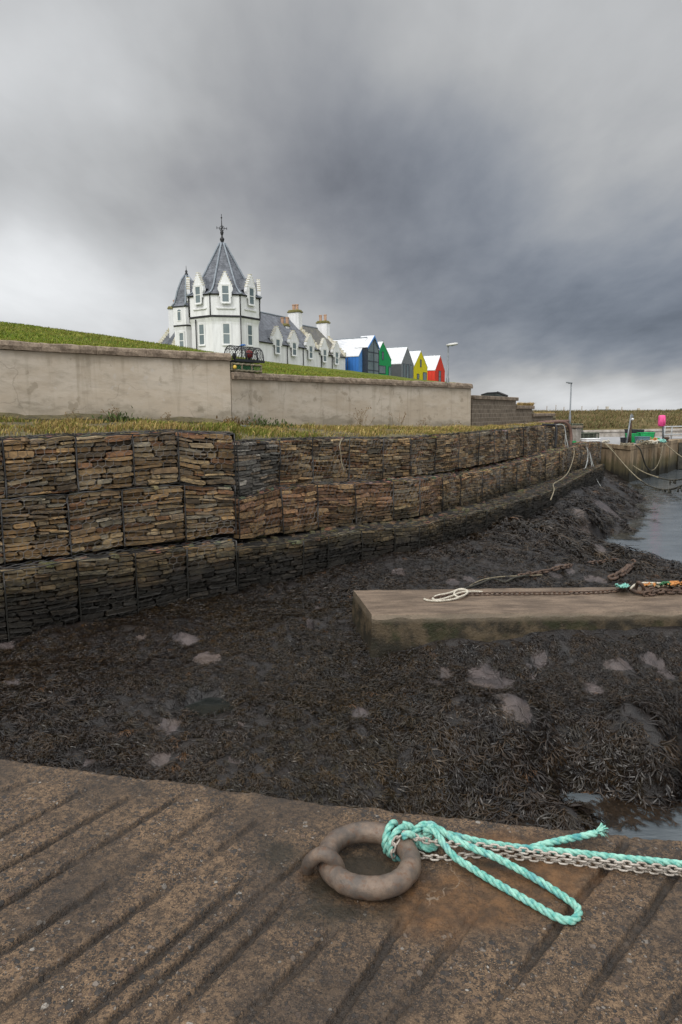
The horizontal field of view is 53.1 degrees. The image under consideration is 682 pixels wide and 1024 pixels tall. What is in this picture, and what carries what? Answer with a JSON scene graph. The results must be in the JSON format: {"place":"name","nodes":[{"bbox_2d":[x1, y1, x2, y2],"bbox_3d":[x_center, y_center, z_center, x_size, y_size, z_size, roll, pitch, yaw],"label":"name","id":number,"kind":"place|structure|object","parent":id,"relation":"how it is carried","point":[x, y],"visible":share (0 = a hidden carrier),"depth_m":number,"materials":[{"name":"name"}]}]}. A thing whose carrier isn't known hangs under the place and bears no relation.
{"place":"outdoors","nodes":[
{"label":"outdoors","id":0,"kind":"place"},
{"bbox_2d":[0,321,455,382],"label":"hill","id":1,"kind":"structure","parent":0,"point":[298,369],"depth_m":20.01,"materials":[{"name":"green plant"}]},
{"bbox_2d":[158,214,347,369],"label":"hotel","id":2,"kind":"structure","parent":1,"relation":"on","point":[215,307],"depth_m":68.64,"materials":[{"name":"white paint"}]},
{"bbox_2d":[193,284,201,304],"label":"window","id":3,"kind":"structure","parent":2,"relation":"in","point":[197,288],"depth_m":66.53,"materials":[{"name":"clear glass"}]},
{"bbox_2d":[197,322,205,345],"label":"window","id":4,"kind":"structure","parent":2,"relation":"in","point":[201,326],"depth_m":67.35,"materials":[{"name":"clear glass"}]},
{"bbox_2d":[220,283,230,303],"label":"window","id":5,"kind":"structure","parent":2,"relation":"in","point":[225,289],"depth_m":66.00,"materials":[{"name":"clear glass"}]},
{"bbox_2d":[221,322,231,345],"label":"window","id":6,"kind":"structure","parent":2,"relation":"in","point":[226,335],"depth_m":66.88,"materials":[{"name":"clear glass"}]},
{"bbox_2d":[246,323,253,346],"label":"window","id":7,"kind":"structure","parent":2,"relation":"in","point":[249,327],"depth_m":68.31,"materials":[{"name":"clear glass"}]},
{"bbox_2d":[333,335,379,373],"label":"blue house","id":8,"kind":"structure","parent":1,"relation":"on","point":[362,353],"depth_m":88.25,"materials":[{"name":"white metal"}]},
{"bbox_2d":[377,341,391,375],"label":"green house","id":9,"kind":"structure","parent":1,"relation":"on","point":[385,360],"depth_m":93.70,"materials":[{"name":"white metal"}]},
{"bbox_2d":[386,346,413,377],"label":"grey house","id":10,"kind":"structure","parent":1,"relation":"on","point":[402,364],"depth_m":100.27,"materials":[{"name":"white metal"}]},
{"bbox_2d":[409,350,427,379],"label":"yellow house","id":11,"kind":"structure","parent":1,"relation":"on","point":[420,367],"depth_m":104.89,"materials":[{"name":"white metal"}]},
{"bbox_2d":[423,354,444,381],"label":"red house","id":12,"kind":"structure","parent":1,"relation":"on","point":[435,369],"depth_m":112.23,"materials":[{"name":"white metal"}]},
{"bbox_2d":[0,415,553,440],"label":"verge ground","id":13,"kind":"structure","parent":0,"point":[248,438],"depth_m":12.08,"materials":[{"name":"green plant"}]},
{"bbox_2d":[0,340,231,421],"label":"harbour wall","id":14,"kind":"structure","parent":13,"relation":"on","point":[46,379],"depth_m":12.67,"materials":[{"name":"paint"}]},
{"bbox_2d":[92,405,139,422],"bbox_3d":[-4.119,-1.754,12.443,0.814,0.401,0.751,0,8,0],"label":"weed plant","id":15,"kind":"object","parent":13,"relation":"on","point":[122,418],"visible":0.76,"depth_m":12.36,"materials":[{"name":"green plant"}]},
{"bbox_2d":[0,412,238,438],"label":"grass","id":16,"kind":"structure","parent":13,"relation":"on","point":[89,416],"depth_m":12.27,"materials":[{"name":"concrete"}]},
{"bbox_2d":[240,414,307,427],"bbox_3d":[-1.596,-1.901,14.398,1.777,0.344,0.707,0,8,0],"label":"weed plant","id":17,"kind":"object","parent":13,"relation":"on","point":[265,424],"visible":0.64,"depth_m":14.42,"materials":[{"name":"green plant"}]},
{"bbox_2d":[230,371,472,440],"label":"harbour wall","id":18,"kind":"structure","parent":13,"relation":"on","point":[301,399],"depth_m":17.03,"materials":[{"name":"paint"}]},
{"bbox_2d":[230,362,261,372],"bbox_3d":[-2.084,-3.036,14.391,0.466,0.190,0.925,6,10,36],"label":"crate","id":19,"kind":"object","parent":18,"relation":"on","point":[241,367],"visible":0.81,"depth_m":14.31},
{"bbox_2d":[224,344,264,363],"bbox_3d":[-2.062,-3.371,14.500,0.400,0.379,0.834,6,11,38],"label":"lobster pot","id":20,"kind":"object","parent":19,"relation":"on","point":[249,353],"visible":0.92,"depth_m":14.45,"materials":[{"name":"black plastic"}]},
{"bbox_2d":[0,759,681,1023],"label":"slipway","id":21,"kind":"structure","parent":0,"point":[127,900],"depth_m":1.89,"materials":[{"name":"concrete"}]},
{"bbox_2d":[300,846,345,875],"bbox_3d":[-0.056,1.082,2.089,0.146,0.175,0.128,0,8,0],"label":"ring staple","id":22,"kind":"object","parent":21,"relation":"attached to","point":[313,858],"visible":0.62,"depth_m":2.03,"materials":[{"name":"metal"}]},
{"bbox_2d":[317,821,420,900],"bbox_3d":[0.085,1.071,2.107,0.323,0.074,0.332,0,8,0],"label":"mooring ring","id":23,"kind":"object","parent":21,"relation":"on","point":[402,878],"visible":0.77,"depth_m":2.02,"materials":[{"name":"metal"}]},
{"bbox_2d":[381,819,681,924],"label":"teal rope","id":24,"kind":"object","parent":23,"relation":"attached to","point":[429,829],"visible":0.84,"depth_m":2.16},
{"bbox_2d":[390,830,681,872],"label":"galvanised chain","id":25,"kind":"object","parent":23,"relation":"hanging from","point":[542,853],"visible":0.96,"depth_m":2.15,"materials":[{"name":"silver metal"}]},
{"bbox_2d":[419,851,681,876],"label":"galvanised chain","id":26,"kind":"object","parent":21,"relation":"on","point":[544,860],"visible":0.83,"depth_m":2.15,"materials":[{"name":"silver metal"}]},
{"bbox_2d":[0,469,681,828],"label":"shore","id":27,"kind":"structure","parent":0,"point":[485,675],"depth_m":7.61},
{"bbox_2d":[0,567,9,641],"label":"gabion basket","id":28,"kind":"object","parent":27,"relation":"on","point":[3,635],"visible":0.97,"depth_m":8.49,"materials":[{"name":"stone"}]},
{"bbox_2d":[0,500,5,563],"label":"gabion basket","id":29,"kind":"object","parent":28,"relation":"on","point":[2,560],"visible":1,"depth_m":8.61,"materials":[{"name":"stone"}]},
{"bbox_2d":[0,438,6,498],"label":"gabion basket","id":30,"kind":"object","parent":29,"relation":"on","point":[2,488],"visible":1,"depth_m":8.52,"materials":[{"name":"stone"}]},
{"bbox_2d":[0,555,81,638],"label":"gabion basket","id":31,"kind":"object","parent":27,"relation":"on","point":[42,592],"visible":0.91,"depth_m":8.79,"materials":[{"name":"stone"}]},
{"bbox_2d":[0,492,71,562],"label":"gabion basket","id":32,"kind":"object","parent":31,"relation":"on","point":[34,526],"visible":0.91,"depth_m":8.84,"materials":[{"name":"stone"}]},
{"bbox_2d":[0,433,78,498],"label":"gabion basket","id":33,"kind":"object","parent":32,"relation":"on","point":[38,465],"visible":0.99,"depth_m":8.81,"materials":[{"name":"stone"}]},
{"bbox_2d":[61,547,138,621],"bbox_3d":[-3.533,1.017,9.785,0.801,1.045,1.256,-7,10,-37],"label":"gabion basket","id":34,"kind":"object","parent":27,"relation":"on","point":[106,585],"visible":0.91,"depth_m":9.35,"materials":[{"name":"stone"}]},
{"bbox_2d":[55,488,124,554],"bbox_3d":[-3.624,0.064,9.690,0.751,0.878,0.987,-7,11,-38],"label":"gabion basket","id":35,"kind":"object","parent":34,"relation":"on","point":[95,520],"visible":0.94,"depth_m":9.35,"materials":[{"name":"stone"}]},
{"bbox_2d":[71,431,135,491],"bbox_3d":[-3.487,-0.741,9.682,0.791,0.801,0.945,-7,10,-38],"label":"gabion basket","id":36,"kind":"object","parent":35,"relation":"on","point":[103,460],"visible":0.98,"depth_m":9.35,"materials":[{"name":"stone"}]},
{"bbox_2d":[118,542,188,612],"bbox_3d":[-2.900,0.919,10.256,0.780,0.985,1.247,-6,10,-35],"label":"gabion basket","id":37,"kind":"object","parent":27,"relation":"on","point":[159,580],"visible":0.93,"depth_m":9.79,"materials":[{"name":"stone"}]},
{"bbox_2d":[111,482,186,546],"bbox_3d":[-2.929,-0.012,10.191,0.933,0.883,1.007,-6,10,-34],"label":"gabion basket","id":38,"kind":"object","parent":37,"relation":"on","point":[152,514],"visible":0.92,"depth_m":9.82,"materials":[{"name":"stone"}]},
{"bbox_2d":[120,429,179,486],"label":"gabion basket","id":39,"kind":"object","parent":38,"relation":"on","point":[154,454],"visible":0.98,"depth_m":9.78,"materials":[{"name":"stone"}]},
{"bbox_2d":[170,535,237,599],"bbox_3d":[-2.222,0.820,10.695,0.799,0.918,1.258,-6,10,-32],"label":"gabion basket","id":40,"kind":"object","parent":27,"relation":"on","point":[210,566],"visible":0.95,"depth_m":10.24,"materials":[{"name":"stone"}]},
{"bbox_2d":[175,482,236,541],"bbox_3d":[-2.212,-0.081,10.658,0.814,0.881,1.009,-6,10,-32],"label":"gabion basket","id":41,"kind":"object","parent":40,"relation":"on","point":[208,511],"visible":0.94,"depth_m":10.30,"materials":[{"name":"stone"}]},
{"bbox_2d":[172,429,236,484],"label":"gabion basket","id":42,"kind":"object","parent":41,"relation":"on","point":[204,457],"visible":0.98,"depth_m":10.21,"materials":[{"name":"stone"}]},
{"bbox_2d":[184,697,234,719],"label":"tide pool water","id":43,"kind":"structure","parent":27,"relation":"on","point":[207,705],"depth_m":6.92,"materials":[{"name":"grey liquid"}]},
{"bbox_2d":[223,535,303,590],"bbox_3d":[-1.514,0.823,11.458,1.261,0.837,1.360,-7,11,-39],"label":"gabion basket","id":44,"kind":"object","parent":27,"relation":"on","point":[263,559],"visible":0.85,"depth_m":11.03,"materials":[{"name":"stone"}]},
{"bbox_2d":[218,487,283,539],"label":"gabion basket","id":45,"kind":"object","parent":44,"relation":"on","point":[257,514],"visible":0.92,"depth_m":11.26,"materials":[{"name":"stone"}]},
{"bbox_2d":[231,438,280,496],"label":"gabion basket","id":46,"kind":"object","parent":45,"relation":"on","point":[256,459],"visible":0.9,"depth_m":11.39,"materials":[{"name":"stone"}]},
{"bbox_2d":[269,532,328,575],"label":"gabion basket","id":47,"kind":"object","parent":27,"relation":"on","point":[314,554],"visible":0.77,"depth_m":11.58,"materials":[{"name":"stone"}]},
{"bbox_2d":[298,526,362,567],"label":"gabion basket","id":48,"kind":"object","parent":27,"relation":"on","point":[343,546],"visible":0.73,"depth_m":12.04,"materials":[{"name":"stone"}]},
{"bbox_2d":[272,481,318,533],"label":"gabion basket","id":49,"kind":"object","parent":48,"relation":"on","point":[298,511],"visible":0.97,"depth_m":11.99,"materials":[{"name":"stone"}]},
{"bbox_2d":[265,437,313,486],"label":"gabion basket","id":50,"kind":"object","parent":49,"relation":"on","point":[295,467],"visible":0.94,"depth_m":12.20,"materials":[{"name":"stone"}]},
{"bbox_2d":[0,475,681,830],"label":"seaweed","id":51,"kind":"object","parent":27,"relation":"on","point":[549,692],"visible":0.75,"depth_m":6.96,"materials":[{"name":"brown plant"}]},
{"bbox_2d":[517,558,617,576],"bbox_3d":[4.503,1.040,13.081,0.390,0.437,3.930,7,11,42],"label":"seaweed chain","id":52,"kind":"object","parent":51,"relation":"on","point":[558,567],"visible":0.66,"depth_m":12.16,"materials":[{"name":"brown metal"}]},
{"bbox_2d":[335,523,395,560],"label":"gabion basket","id":53,"kind":"object","parent":27,"relation":"on","point":[376,538],"visible":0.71,"depth_m":12.54,"materials":[{"name":"stone"}]},
{"bbox_2d":[309,481,356,528],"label":"gabion basket","id":54,"kind":"object","parent":53,"relation":"on","point":[335,507],"visible":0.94,"depth_m":12.66,"materials":[{"name":"stone"}]},
{"bbox_2d":[301,436,349,483],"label":"gabion basket","id":55,"kind":"object","parent":54,"relation":"on","point":[327,464],"visible":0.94,"depth_m":12.92,"materials":[{"name":"stone"}]},
{"bbox_2d":[367,520,419,552],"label":"gabion basket","id":56,"kind":"object","parent":27,"relation":"on","point":[405,535],"visible":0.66,"depth_m":12.96,"materials":[{"name":"stone"}]},
{"bbox_2d":[341,479,393,524],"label":"gabion basket","id":57,"kind":"object","parent":56,"relation":"on","point":[374,501],"visible":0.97,"depth_m":13.29,"materials":[{"name":"stone"}]},
{"bbox_2d":[344,436,383,480],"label":"gabion basket","id":58,"kind":"object","parent":57,"relation":"on","point":[363,457],"visible":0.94,"depth_m":13.63,"materials":[{"name":"stone"}]},
{"bbox_2d":[388,517,444,549],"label":"gabion basket","id":59,"kind":"object","parent":27,"relation":"on","point":[430,530],"visible":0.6,"depth_m":13.51,"materials":[{"name":"stone"}]},
{"bbox_2d":[372,477,419,520],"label":"gabion basket","id":60,"kind":"object","parent":59,"relation":"on","point":[405,497],"visible":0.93,"depth_m":13.85,"materials":[{"name":"stone"}]},
{"bbox_2d":[377,436,410,477],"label":"gabion basket","id":61,"kind":"object","parent":60,"relation":"on","point":[394,453],"visible":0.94,"depth_m":14.36,"materials":[{"name":"stone"}]},
{"bbox_2d":[414,512,466,541],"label":"gabion basket","id":62,"kind":"object","parent":27,"relation":"on","point":[452,523],"visible":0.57,"depth_m":14.21,"materials":[{"name":"stone"}]},
{"bbox_2d":[434,507,486,535],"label":"gabion basket","id":63,"kind":"object","parent":27,"relation":"on","point":[473,522],"visible":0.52,"depth_m":14.94,"materials":[{"name":"stone"}]},
{"bbox_2d":[395,475,443,515],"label":"gabion basket","id":64,"kind":"object","parent":63,"relation":"on","point":[429,499],"visible":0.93,"depth_m":14.54,"materials":[{"name":"stone"}]},
{"bbox_2d":[397,434,436,475],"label":"gabion basket","id":65,"kind":"object","parent":64,"relation":"on","point":[421,453],"visible":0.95,"depth_m":15.11,"materials":[{"name":"stone"}]},
{"bbox_2d":[450,502,507,529],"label":"gabion basket","id":66,"kind":"object","parent":27,"relation":"on","point":[496,511],"visible":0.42,"depth_m":15.86,"materials":[{"name":"stone"}]},
{"bbox_2d":[419,473,460,510],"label":"gabion basket","id":67,"kind":"object","parent":66,"relation":"on","point":[449,491],"visible":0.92,"depth_m":15.43,"materials":[{"name":"stone"}]},
{"bbox_2d":[427,433,459,473],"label":"gabion basket","id":68,"kind":"object","parent":67,"relation":"on","point":[445,445],"visible":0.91,"depth_m":16.09,"materials":[{"name":"stone"}]},
{"bbox_2d":[432,470,482,506],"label":"gabion basket","id":69,"kind":"object","parent":66,"relation":"on","point":[470,486],"visible":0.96,"depth_m":16.45,"materials":[{"name":"stone"}]},
{"bbox_2d":[452,431,479,468],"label":"gabion basket","id":70,"kind":"object","parent":69,"relation":"on","point":[468,449],"visible":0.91,"depth_m":17.21,"materials":[{"name":"stone"}]},
{"bbox_2d":[464,574,529,588],"bbox_3d":[2.411,1.092,10.957,0.347,0.328,2.522,6,10,36],"label":"shore rope","id":71,"kind":"object","parent":27,"relation":"on","point":[489,579],"visible":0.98,"depth_m":11.28,"materials":[{"name":"fabric"}]},
{"bbox_2d":[477,497,525,519],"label":"gabion basket","id":72,"kind":"object","parent":27,"relation":"on","point":[515,507],"visible":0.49,"depth_m":17.09,"materials":[{"name":"stone"}]},
{"bbox_2d":[450,466,500,501],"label":"gabion basket","id":73,"kind":"object","parent":72,"relation":"on","point":[489,487],"visible":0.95,"depth_m":17.60,"materials":[{"name":"stone"}]},
{"bbox_2d":[352,587,681,657],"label":"mooring block","id":74,"kind":"structure","parent":27,"relation":"on","point":[391,620],"depth_m":8.06,"materials":[{"name":"concrete"}]},
{"bbox_2d":[423,588,482,601],"bbox_3d":[1.447,1.059,8.714,0.850,0.053,0.286,-6,10,-35],"label":"white rope","id":75,"kind":"object","parent":74,"relation":"on","point":[466,591],"visible":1,"depth_m":8.64,"materials":[{"name":"white fabric"}]},
{"bbox_2d":[429,586,633,599],"bbox_3d":[2.509,1.037,8.816,2.828,0.080,0.194,-1,8,-6],"label":"rusty chain","id":76,"kind":"object","parent":74,"relation":"on","point":[540,592],"visible":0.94,"depth_m":8.80,"materials":[{"name":"metal"}]},
{"bbox_2d":[643,589,681,596],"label":"rusty chain","id":77,"kind":"object","parent":74,"relation":"on","point":[653,593],"visible":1,"depth_m":8.73,"materials":[{"name":"brown metal"}]},
{"bbox_2d":[496,492,542,518],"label":"gabion basket","id":78,"kind":"object","parent":27,"relation":"on","point":[533,501],"visible":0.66,"depth_m":18.34,"materials":[{"name":"stone"}]},
{"bbox_2d":[472,462,516,495],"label":"gabion basket","id":79,"kind":"object","parent":78,"relation":"on","point":[507,470],"visible":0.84,"depth_m":19.05,"materials":[{"name":"stone"}]},
{"bbox_2d":[472,430,494,465],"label":"gabion basket","id":80,"kind":"object","parent":79,"relation":"on","point":[486,448],"visible":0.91,"depth_m":18.40,"materials":[{"name":"stone"}]},
{"bbox_2d":[489,429,507,462],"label":"gabion basket","id":81,"kind":"object","parent":79,"relation":"on","point":[500,440],"visible":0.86,"depth_m":19.43,"materials":[{"name":"stone"}]},
{"bbox_2d":[512,488,557,511],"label":"gabion basket","id":82,"kind":"object","parent":27,"relation":"on","point":[547,495],"visible":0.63,"depth_m":19.41,"materials":[{"name":"stone"}]},
{"bbox_2d":[498,457,531,490],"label":"gabion basket","id":83,"kind":"object","parent":82,"relation":"on","point":[522,467],"visible":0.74,"depth_m":20.25,"materials":[{"name":"stone"}]},
{"bbox_2d":[499,427,523,458],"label":"gabion basket","id":84,"kind":"object","parent":83,"relation":"on","point":[514,438],"visible":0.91,"depth_m":20.67,"materials":[{"name":"stone"}]},
{"bbox_2d":[529,450,559,480],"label":"gabion basket","id":85,"kind":"object","parent":27,"relation":"on","point":[551,464],"visible":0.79,"depth_m":22.70,"materials":[{"name":"stone"}]},
{"bbox_2d":[530,425,545,452],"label":"gabion basket","id":86,"kind":"object","parent":85,"relation":"on","point":[540,437],"visible":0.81,"depth_m":23.36,"materials":[{"name":"stone"}]},
{"bbox_2d":[499,420,572,444],"bbox_3d":[7.020,-2.725,24.564,0.400,1.094,5.709,7,11,42],"label":"hose","id":87,"kind":"object","parent":86,"relation":"on","point":[567,424],"visible":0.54,"depth_m":26.41,"materials":[{"name":"brown rubber"}]},
{"bbox_2d":[525,480,572,500],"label":"gabion basket","id":88,"kind":"object","parent":27,"relation":"on","point":[564,487],"visible":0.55,"depth_m":21.10,"materials":[{"name":"stone"}]},
{"bbox_2d":[513,453,545,484],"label":"gabion basket","id":89,"kind":"object","parent":88,"relation":"on","point":[537,469],"visible":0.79,"depth_m":21.43,"materials":[{"name":"stone"}]},
{"bbox_2d":[519,426,536,456],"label":"gabion basket","id":90,"kind":"object","parent":89,"relation":"on","point":[529,434],"visible":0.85,"depth_m":22.13,"materials":[{"name":"stone"}]},
{"bbox_2d":[543,447,569,475],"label":"gabion basket","id":91,"kind":"object","parent":27,"relation":"on","point":[563,458],"visible":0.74,"depth_m":23.90,"materials":[{"name":"stone"}]},
{"bbox_2d":[543,425,554,449],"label":"gabion basket","id":92,"kind":"object","parent":91,"relation":"on","point":[549,433],"visible":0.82,"depth_m":24.42,"materials":[{"name":"stone"}]},
{"bbox_2d":[552,472,585,489],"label":"gabion basket","id":93,"kind":"object","parent":27,"relation":"on","point":[578,479],"visible":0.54,"depth_m":23.15,"materials":[{"name":"stone"}]},
{"bbox_2d":[566,463,603,486],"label":"gabion basket","id":94,"kind":"object","parent":27,"relation":"on","point":[593,474],"visible":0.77,"depth_m":25.84,"materials":[{"name":"stone"}]},
{"bbox_2d":[556,444,580,471],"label":"gabion basket","id":95,"kind":"object","parent":94,"relation":"on","point":[576,463],"visible":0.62,"depth_m":25.47,"materials":[{"name":"stone"}]},
{"bbox_2d":[552,423,570,446],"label":"gabion basket","id":96,"kind":"object","parent":95,"relation":"on","point":[561,440],"visible":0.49,"depth_m":25.94,"materials":[{"name":"stone"}]},
{"bbox_2d":[568,443,590,468],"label":"gabion basket","id":97,"kind":"object","parent":94,"relation":"on","point":[583,452],"visible":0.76,"depth_m":26.68,"materials":[{"name":"stone"}]},
{"bbox_2d":[572,441,601,463],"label":"gabion basket","id":98,"kind":"object","parent":27,"relation":"on","point":[595,448],"visible":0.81,"depth_m":28.20,"materials":[{"name":"stone"}]},
{"bbox_2d":[607,559,635,580],"bbox_3d":[5.527,1.144,13.273,0.252,0.480,2.843,4,10,30],"label":"seaweed chain","id":99,"kind":"object","parent":27,"relation":"on","point":[625,569],"visible":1,"depth_m":12.35,"materials":[{"name":"brown metal"}]},
{"bbox_2d":[0,0,681,410],"label":"sky","id":100,"kind":"structure","parent":0,"point":[499,180],"materials":[{"name":"grey"}]},
{"bbox_2d":[509,469,681,840],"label":"sea water","id":101,"kind":"structure","parent":0,"point":[663,537],"depth_m":18.95,"materials":[{"name":"grey liquid"}]},
{"bbox_2d":[511,483,681,834],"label":"floating seaweed","id":102,"kind":"object","parent":101,"relation":"on","point":[616,813],"visible":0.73,"depth_m":6.19,"materials":[{"name":"brown plant"}]},
{"bbox_2d":[532,409,681,432],"bbox_3d":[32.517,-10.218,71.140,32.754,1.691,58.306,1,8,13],"label":"field grass","id":103,"kind":"structure","parent":0,"point":[617,414],"depth_m":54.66,"materials":[{"name":"green plant"}]},
{"bbox_2d":[598,439,681,481],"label":"quay","id":104,"kind":"structure","parent":0,"point":[629,456],"depth_m":36.68,"materials":[{"name":"concrete"}]},
{"bbox_2d":[583,428,681,436],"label":"sea wall","id":105,"kind":"structure","parent":104,"relation":"on","point":[614,433],"depth_m":46.06,"materials":[{"name":"white concrete"}]},
{"bbox_2d":[596,436,681,444],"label":"quay deck","id":106,"kind":"structure","parent":104,"relation":"on","point":[614,440],"depth_m":42.73,"materials":[{"name":"white concrete"}]},
{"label":"bank","id":107,"kind":"structure","parent":0,"visible":0},
{"bbox_2d":[470,395,554,425],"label":"block wall","id":108,"kind":"structure","parent":107,"relation":"on","point":[492,410],"depth_m":22.94,"materials":[{"name":"concrete"}]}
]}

